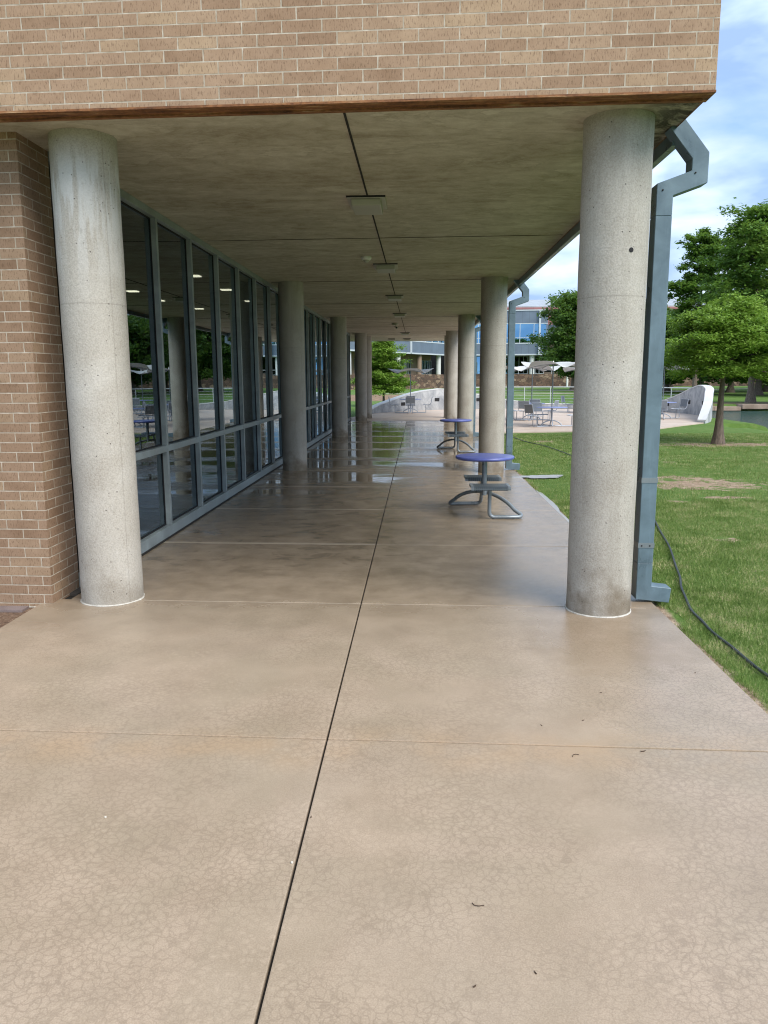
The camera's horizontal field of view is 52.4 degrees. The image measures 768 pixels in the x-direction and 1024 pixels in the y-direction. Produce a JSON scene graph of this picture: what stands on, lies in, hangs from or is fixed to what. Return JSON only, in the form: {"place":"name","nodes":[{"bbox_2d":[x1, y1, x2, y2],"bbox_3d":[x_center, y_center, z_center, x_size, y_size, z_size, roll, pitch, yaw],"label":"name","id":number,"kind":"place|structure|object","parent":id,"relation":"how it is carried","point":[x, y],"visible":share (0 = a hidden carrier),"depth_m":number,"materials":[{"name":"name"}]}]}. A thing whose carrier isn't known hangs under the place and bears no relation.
{"place":"outdoors","nodes":[
{"label":"outdoors","id":0,"kind":"place"},
{"bbox_2d":[351,409,703,432],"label":"terrace","id":1,"kind":"structure","parent":0,"point":[561,416],"depth_m":37.61,"materials":[{"name":"concrete"}]},
{"bbox_2d":[367,336,371,417],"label":"concrete column","id":2,"kind":"structure","parent":1,"relation":"on","point":[369,376],"depth_m":38.30,"materials":[{"name":"grey concrete"}]},
{"bbox_2d":[388,396,432,412],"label":"terrace table","id":3,"kind":"object","parent":1,"relation":"on","point":[409,401],"visible":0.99,"depth_m":43.72,"materials":[{"name":"silver metal"}]},
{"bbox_2d":[389,368,433,396],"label":"umbrella","id":4,"kind":"object","parent":3,"relation":"on","point":[424,371],"visible":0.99,"depth_m":43.36,"materials":[{"name":"grey fabric"}]},
{"bbox_2d":[444,336,445,417],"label":"concrete column","id":5,"kind":"structure","parent":1,"relation":"on","point":[444,371],"depth_m":38.35,"materials":[{"name":"grey concrete"}]},
{"bbox_2d":[506,399,558,420],"bbox_3d":[6.753,-4.763,36.409,2.219,0.913,2.288,-4,10,-20],"label":"terrace table","id":6,"kind":"object","parent":1,"relation":"on","point":[522,403],"visible":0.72,"depth_m":35.92,"materials":[{"name":"silver metal"}]},
{"bbox_2d":[506,366,560,402],"bbox_3d":[6.885,-5.944,36.256,2.300,1.740,2.300,8,13,39],"label":"umbrella","id":7,"kind":"object","parent":6,"relation":"on","point":[523,368],"visible":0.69,"depth_m":35.81,"materials":[{"name":"white fabric"}]},
{"bbox_2d":[524,403,572,426],"bbox_3d":[6.694,-3.985,31.915,2.535,0.914,1.876,-4,10,-19],"label":"terrace table","id":8,"kind":"object","parent":1,"relation":"on","point":[531,408],"visible":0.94,"depth_m":31.60,"materials":[{"name":"silver metal"}]},
{"bbox_2d":[521,361,574,406],"bbox_3d":[6.794,-5.158,31.418,2.300,1.840,2.300,-2,10,-12],"label":"umbrella","id":9,"kind":"object","parent":8,"relation":"on","point":[542,364],"visible":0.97,"depth_m":31.12,"materials":[{"name":"white fabric"}]},
{"bbox_2d":[561,396,573,411],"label":"terrace table","id":10,"kind":"object","parent":1,"relation":"on","point":[562,399],"visible":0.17,"depth_m":43.79,"materials":[{"name":"silver metal"}]},
{"bbox_2d":[563,367,574,371],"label":"umbrella","id":11,"kind":"object","parent":10,"relation":"on","point":[567,369],"visible":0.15,"depth_m":43.07,"materials":[{"name":"white fabric"}]},
{"bbox_2d":[476,387,688,400],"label":"guard rail","id":12,"kind":"object","parent":1,"relation":"on","point":[571,398],"visible":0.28,"depth_m":48.86,"materials":[{"name":"metal"}]},
{"bbox_2d":[661,399,688,419],"bbox_3d":[13.457,-4.873,36.866,1.927,0.913,2.513,0,10,2],"label":"terrace table","id":13,"kind":"object","parent":1,"relation":"on","point":[684,402],"visible":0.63,"depth_m":36.90,"materials":[{"name":"silver metal"}]},
{"bbox_2d":[642,365,688,399],"bbox_3d":[13.159,-6.047,36.676,2.300,1.740,2.300,7,12,37],"label":"umbrella","id":14,"kind":"object","parent":13,"relation":"on","point":[664,377],"visible":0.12,"depth_m":36.66,"materials":[{"name":"grey fabric"}]},
{"bbox_2d":[351,386,767,713],"bbox_3d":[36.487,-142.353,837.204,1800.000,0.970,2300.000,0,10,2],"label":"ground","id":15,"kind":"structure","parent":0,"point":[730,399],"depth_m":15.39,"materials":[{"name":"green plant"}]},
{"bbox_2d":[0,608,32,627],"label":"mulch bed","id":16,"kind":"object","parent":15,"relation":"on","point":[6,618],"depth_m":6.78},
{"bbox_2d":[0,606,28,611],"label":"edging brick","id":17,"kind":"object","parent":16,"relation":"on","point":[13,608],"visible":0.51,"depth_m":6.94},
{"bbox_2d":[0,0,720,607],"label":"brick building","id":18,"kind":"structure","parent":15,"relation":"on","point":[262,138],"depth_m":6.48,"materials":[{"name":"concrete"}]},
{"bbox_2d":[48,152,350,586],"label":"glass wall","id":19,"kind":"structure","parent":18,"relation":"attached to","point":[203,332],"depth_m":11.43,"materials":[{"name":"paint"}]},
{"bbox_2d":[121,201,161,451],"bbox_3d":[-2.840,-2.072,8.938,0.016,2.733,1.352,0,10,2],"label":"window pane","id":20,"kind":"structure","parent":19,"relation":"in","point":[136,227],"depth_m":9.12,"materials":[{"name":"clear glass"}]},
{"bbox_2d":[136,453,165,538],"bbox_3d":[-2.831,-0.182,9.265,0.016,0.938,1.352,0,10,2],"label":"window pane","id":21,"kind":"structure","parent":19,"relation":"in","point":[150,471],"depth_m":9.47,"materials":[{"name":"clear glass"}]},
{"bbox_2d":[157,222,194,442],"bbox_3d":[-2.778,-2.318,10.358,0.016,2.733,1.397,0,10,2],"label":"window pane","id":22,"kind":"structure","parent":19,"relation":"in","point":[171,246],"depth_m":10.43,"materials":[{"name":"clear glass"}]},
{"bbox_2d":[169,444,197,520],"bbox_3d":[-2.769,-0.428,10.685,0.016,0.938,1.397,0,10,2],"label":"window pane","id":23,"kind":"structure","parent":19,"relation":"in","point":[183,473],"depth_m":10.77,"materials":[{"name":"clear glass"}]},
{"bbox_2d":[192,243,219,434],"bbox_3d":[-2.715,-2.567,11.800,0.016,2.733,1.397,0,10,2],"label":"window pane","id":24,"kind":"structure","parent":19,"relation":"in","point":[203,265],"depth_m":11.91,"materials":[{"name":"clear glass"}]},
{"bbox_2d":[201,436,222,502],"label":"window pane","id":25,"kind":"structure","parent":19,"relation":"in","point":[211,461],"depth_m":12.23,"materials":[{"name":"clear glass"}]},
{"bbox_2d":[218,258,239,427],"bbox_3d":[-2.652,-2.817,13.242,0.016,2.733,1.397,0,10,2],"label":"window pane","id":26,"kind":"structure","parent":19,"relation":"in","point":[227,289],"depth_m":13.37,"materials":[{"name":"clear glass"}]},
{"bbox_2d":[225,430,241,488],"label":"window pane","id":27,"kind":"structure","parent":19,"relation":"in","point":[233,456],"depth_m":13.69,"materials":[{"name":"clear glass"}]},
{"bbox_2d":[239,271,256,422],"bbox_3d":[-2.589,-3.067,14.685,0.016,2.733,1.397,0,10,2],"label":"window pane","id":28,"kind":"structure","parent":19,"relation":"in","point":[246,290],"depth_m":14.86,"materials":[{"name":"clear glass"}]},
{"bbox_2d":[245,425,257,477],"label":"window pane","id":29,"kind":"structure","parent":19,"relation":"in","point":[251,444],"depth_m":15.16,"materials":[{"name":"clear glass"}]},
{"bbox_2d":[256,281,269,418],"bbox_3d":[-2.527,-3.316,16.127,0.016,2.733,1.397,0,10,2],"label":"window pane","id":30,"kind":"structure","parent":19,"relation":"in","point":[261,290],"depth_m":16.31,"materials":[{"name":"clear glass"}]},
{"bbox_2d":[261,421,271,467],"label":"window pane","id":31,"kind":"structure","parent":19,"relation":"in","point":[265,427],"depth_m":16.66,"materials":[{"name":"clear glass"}]},
{"bbox_2d":[270,289,280,414],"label":"window pane","id":32,"kind":"structure","parent":19,"relation":"in","point":[273,295],"depth_m":17.70,"materials":[{"name":"clear glass"}]},
{"bbox_2d":[274,418,282,460],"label":"window pane","id":33,"kind":"structure","parent":19,"relation":"in","point":[277,422],"depth_m":18.09,"materials":[{"name":"clear glass"}]},
{"bbox_2d":[304,310,307,406],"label":"window pane","id":34,"kind":"structure","parent":19,"relation":"in","point":[304,310],"depth_m":22.41,"materials":[{"name":"clear glass"}]},
{"bbox_2d":[306,410,307,441],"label":"window pane","id":35,"kind":"structure","parent":19,"relation":"in","point":[306,410],"depth_m":22.84,"materials":[{"name":"clear glass"}]},
{"bbox_2d":[308,312,313,405],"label":"window pane","id":36,"kind":"structure","parent":19,"relation":"in","point":[310,316],"depth_m":23.65,"materials":[{"name":"clear glass"}]},
{"bbox_2d":[310,408,314,439],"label":"window pane","id":37,"kind":"structure","parent":19,"relation":"in","point":[312,417],"depth_m":23.93,"materials":[{"name":"clear glass"}]},
{"bbox_2d":[315,316,319,403],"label":"window pane","id":38,"kind":"structure","parent":19,"relation":"in","point":[316,318],"depth_m":25.08,"materials":[{"name":"clear glass"}]},
{"bbox_2d":[317,406,320,435],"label":"window pane","id":39,"kind":"structure","parent":19,"relation":"in","point":[318,408],"depth_m":25.38,"materials":[{"name":"clear glass"}]},
{"bbox_2d":[321,320,324,402],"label":"window pane","id":40,"kind":"structure","parent":19,"relation":"in","point":[322,322],"depth_m":26.64,"materials":[{"name":"clear glass"}]},
{"bbox_2d":[322,405,325,432],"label":"window pane","id":41,"kind":"structure","parent":19,"relation":"in","point":[323,406],"depth_m":26.99,"materials":[{"name":"clear glass"}]},
{"bbox_2d":[326,323,329,400],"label":"window pane","id":42,"kind":"structure","parent":19,"relation":"in","point":[327,325],"depth_m":27.88,"materials":[{"name":"clear glass"}]},
{"bbox_2d":[327,403,329,429],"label":"window pane","id":43,"kind":"structure","parent":19,"relation":"in","point":[328,405],"depth_m":28.21,"materials":[{"name":"clear glass"}]},
{"bbox_2d":[361,256,370,262],"bbox_3d":[-0.297,-4.219,13.047,0.176,0.100,0.176,0,10,2],"label":"dome camera","id":44,"kind":"object","parent":18,"relation":"attached to","point":[365,259],"visible":1,"depth_m":12.98,"materials":[{"name":"white paint"}]},
{"bbox_2d":[346,195,386,214],"bbox_3d":[-0.190,-3.517,8.965,0.436,0.094,0.646,0,10,2],"label":"soffit light","id":45,"kind":"object","parent":18,"relation":"attached to","point":[368,205],"visible":1,"depth_m":8.72,"materials":[{"name":"grey plastic"}]},
{"bbox_2d":[373,263,397,272],"bbox_3d":[0.036,-4.413,14.144,0.436,0.094,0.646,0,10,2],"label":"soffit light","id":46,"kind":"object","parent":18,"relation":"attached to","point":[385,267],"visible":1,"depth_m":13.89,"materials":[{"name":"grey plastic"}]},
{"bbox_2d":[385,295,403,300],"bbox_3d":[0.267,-5.328,19.430,0.436,0.094,0.646,0,10,2],"label":"soffit light","id":47,"kind":"object","parent":18,"relation":"attached to","point":[394,297],"visible":1,"depth_m":19.17,"materials":[{"name":"grey plastic"}]},
{"bbox_2d":[393,313,406,316],"bbox_3d":[0.503,-6.265,24.845,0.436,0.094,0.646,0,10,2],"label":"soffit light","id":48,"kind":"object","parent":18,"relation":"attached to","point":[399,314],"visible":1,"depth_m":24.58,"materials":[{"name":"grey plastic"}]},
{"bbox_2d":[473,315,480,436],"bbox_3d":[3.143,-4.555,26.091,0.410,4.061,0.171,0,10,2],"label":"downspout","id":49,"kind":"object","parent":18,"relation":"attached to","point":[478,317],"visible":0.37,"depth_m":26.02,"materials":[{"name":"blue paint"}]},
{"bbox_2d":[505,280,528,469],"bbox_3d":[2.836,-2.919,16.636,0.410,4.061,0.171,0,10,2],"label":"downspout","id":50,"kind":"object","parent":18,"relation":"attached to","point":[524,298],"visible":0.98,"depth_m":16.55,"materials":[{"name":"blue paint"}]},
{"bbox_2d":[631,119,708,602],"bbox_3d":[2.449,-1.202,6.711,0.410,4.061,0.171,0,10,2],"label":"downspout","id":51,"kind":"object","parent":18,"relation":"attached to","point":[691,149],"visible":0.95,"depth_m":6.62,"materials":[{"name":"blue paint"}]},
{"bbox_2d":[0,420,767,1023],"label":"walkway","id":52,"kind":"structure","parent":15,"relation":"on","point":[354,668],"depth_m":3.90,"materials":[{"name":"concrete"}]},
{"bbox_2d":[47,128,144,606],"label":"concrete column","id":53,"kind":"structure","parent":52,"relation":"on","point":[85,184],"depth_m":6.65,"materials":[{"name":"grey concrete"}]},
{"bbox_2d":[278,281,306,470],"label":"concrete column","id":54,"kind":"structure","parent":52,"relation":"on","point":[292,361],"depth_m":16.66,"materials":[{"name":"grey concrete"}]},
{"bbox_2d":[330,317,347,436],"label":"concrete column","id":55,"kind":"structure","parent":52,"relation":"on","point":[338,332],"depth_m":26.27,"materials":[{"name":"grey concrete"}]},
{"bbox_2d":[355,333,366,420],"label":"concrete column","id":56,"kind":"structure","parent":52,"relation":"on","point":[360,376],"depth_m":35.93,"materials":[{"name":"grey concrete"}]},
{"bbox_2d":[445,331,457,422],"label":"concrete column","id":57,"kind":"structure","parent":52,"relation":"on","point":[451,374],"depth_m":34.35,"materials":[{"name":"grey concrete"}]},
{"bbox_2d":[437,419,475,452],"bbox_3d":[1.952,-2.099,21.311,0.864,0.858,1.567,-2,10,-8],"label":"pedestal table","id":58,"kind":"object","parent":52,"relation":"on","point":[455,434],"visible":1,"depth_m":21.15,"materials":[{"name":"grey metal"}]},
{"bbox_2d":[457,314,474,437],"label":"concrete column","id":59,"kind":"structure","parent":52,"relation":"on","point":[465,386],"depth_m":25.56,"materials":[{"name":"grey concrete"}]},
{"bbox_2d":[448,453,522,518],"bbox_3d":[1.482,-0.412,11.567,0.864,0.858,1.567,-2,10,-8],"label":"pedestal table","id":60,"kind":"object","parent":52,"relation":"on","point":[483,487],"visible":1,"depth_m":11.32,"materials":[{"name":"blue metal"}]},
{"bbox_2d":[478,276,507,472],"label":"concrete column","id":61,"kind":"structure","parent":52,"relation":"on","point":[493,330],"depth_m":16.04,"materials":[{"name":"grey concrete"}]},
{"bbox_2d":[565,108,654,617],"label":"concrete column","id":62,"kind":"structure","parent":52,"relation":"on","point":[616,180],"depth_m":6.25,"materials":[{"name":"grey concrete"}]},
{"bbox_2d":[351,341,416,400],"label":"cypress tree","id":63,"kind":"object","parent":15,"relation":"on","point":[385,379],"visible":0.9,"depth_m":54.48,"materials":[{"name":"green plant"}]},
{"bbox_2d":[521,475,562,477],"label":"puddle","id":64,"kind":"object","parent":15,"relation":"on","point":[543,476],"visible":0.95,"depth_m":15.93,"materials":[{"name":"liquid"}]},
{"bbox_2d":[372,385,713,423],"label":"curved wall","id":65,"kind":"structure","parent":15,"relation":"on","point":[700,400],"depth_m":44.33,"materials":[{"name":"paint"}]},
{"bbox_2d":[526,288,576,390],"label":"tall tree","id":66,"kind":"object","parent":15,"relation":"on","point":[561,340],"visible":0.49,"depth_m":106.05,"materials":[{"name":"green plant"}]},
{"bbox_2d":[536,490,568,521],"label":"puddle","id":67,"kind":"object","parent":15,"relation":"on","point":[552,504],"visible":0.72,"depth_m":12.44,"materials":[{"name":"liquid"}]},
{"bbox_2d":[351,374,763,389],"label":"stone wall","id":68,"kind":"structure","parent":15,"relation":"on","point":[426,381],"depth_m":150.09,"materials":[{"name":"stone"}]},
{"bbox_2d":[505,434,767,677],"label":"garden hose","id":69,"kind":"object","parent":15,"relation":"on","point":[741,655],"visible":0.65,"depth_m":6.57,"materials":[{"name":"grey rubber"}]},
{"bbox_2d":[644,310,686,392],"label":"background tree","id":70,"kind":"object","parent":15,"relation":"on","point":[667,381],"visible":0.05,"depth_m":93.75,"materials":[{"name":"green plant"}]},
{"bbox_2d":[643,304,696,390],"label":"background tree","id":71,"kind":"object","parent":15,"relation":"on","point":[667,385],"visible":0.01,"depth_m":104.77,"materials":[{"name":"green plant"}]},
{"bbox_2d":[664,309,737,389],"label":"background tree","id":72,"kind":"object","parent":15,"relation":"on","point":[701,380],"visible":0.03,"depth_m":84.45,"materials":[{"name":"green plant"}]},
{"bbox_2d":[667,226,735,386],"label":"tall tree","id":73,"kind":"object","parent":15,"relation":"on","point":[687,287],"visible":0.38,"depth_m":75.15,"materials":[{"name":"green plant"}]},
{"bbox_2d":[664,291,767,444],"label":"cypress tree","id":74,"kind":"object","parent":15,"relation":"on","point":[725,334],"visible":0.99,"depth_m":22.29,"materials":[{"name":"green plant"}]},
{"bbox_2d":[692,305,755,392],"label":"background tree","id":75,"kind":"object","parent":15,"relation":"on","point":[731,387],"depth_m":94.72,"materials":[{"name":"green plant"}]},
{"bbox_2d":[687,197,767,402],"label":"tall tree","id":76,"kind":"object","parent":15,"relation":"on","point":[749,228],"visible":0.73,"depth_m":56.03,"materials":[{"name":"green plant"}]},
{"bbox_2d":[714,406,740,410],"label":"bank stone","id":77,"kind":"object","parent":15,"relation":"on","point":[731,408],"visible":0.69,"depth_m":55.12,"materials":[{"name":"beige stone"}]},
{"bbox_2d":[716,287,767,394],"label":"background tree","id":78,"kind":"object","parent":15,"relation":"on","point":[759,385],"visible":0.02,"depth_m":81.21,"materials":[{"name":"green plant"}]},
{"bbox_2d":[736,404,767,408],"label":"bank stone","id":79,"kind":"object","parent":15,"relation":"on","point":[753,406],"visible":0.87,"depth_m":54.97,"materials":[{"name":"beige stone"}]},
{"bbox_2d":[762,381,767,391],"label":"background tree","id":80,"kind":"object","parent":15,"relation":"on","point":[765,388],"depth_m":98.40,"materials":[{"name":"green plant"}]},
{"bbox_2d":[548,389,718,393],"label":"path","id":81,"kind":"structure","parent":0,"point":[569,393],"depth_m":93.83,"materials":[{"name":"concrete"}]},
{"bbox_2d":[507,0,767,306],"label":"sky","id":82,"kind":"structure","parent":0,"point":[732,124],"materials":[{"name":"blue"}]},
{"bbox_2d":[712,411,767,428],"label":"water","id":83,"kind":"structure","parent":0,"point":[758,417],"depth_m":47.78,"materials":[{"name":"teal liquid"}]},
{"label":"upper ground","id":84,"kind":"structure","parent":0,"visible":0},
{"bbox_2d":[350,298,694,374],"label":"building","id":85,"kind":"structure","parent":84,"relation":"on","point":[422,355],"depth_m":174.81,"materials":[{"name":"grey glass"}]},
{"bbox_2d":[404,360,410,373],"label":"window","id":86,"kind":"structure","parent":85,"relation":"in","point":[408,365],"depth_m":170.88,"materials":[{"name":"black glass"}]},
{"bbox_2d":[425,360,430,373],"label":"window","id":87,"kind":"structure","parent":85,"relation":"in","point":[427,363],"depth_m":179.04,"materials":[{"name":"black glass"}]},
{"bbox_2d":[476,356,479,373],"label":"window","id":88,"kind":"structure","parent":85,"relation":"in","point":[477,357],"depth_m":181.97,"materials":[{"name":"blue glass"}]},
{"bbox_2d":[478,324,480,343],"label":"window","id":89,"kind":"structure","parent":85,"relation":"in","point":[479,325],"depth_m":176.11,"materials":[{"name":"blue glass"}]},
{"bbox_2d":[506,323,519,343],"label":"window","id":90,"kind":"structure","parent":85,"relation":"in","point":[517,325],"depth_m":175.25,"materials":[{"name":"blue glass"}]},
{"bbox_2d":[514,356,527,373],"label":"window","id":91,"kind":"structure","parent":85,"relation":"in","point":[518,359],"depth_m":180.86,"materials":[{"name":"black glass"}]},
{"bbox_2d":[519,323,533,343],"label":"window","id":92,"kind":"structure","parent":85,"relation":"in","point":[525,328],"depth_m":174.91,"materials":[{"name":"blue glass"}]},
{"bbox_2d":[534,356,543,373],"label":"window","id":93,"kind":"structure","parent":85,"relation":"in","point":[536,371],"depth_m":180.64,"materials":[{"name":"black glass"}]},
{"bbox_2d":[533,323,547,343],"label":"window","id":94,"kind":"structure","parent":85,"relation":"in","point":[536,325],"depth_m":174.48,"materials":[{"name":"blue glass"}]}
]}

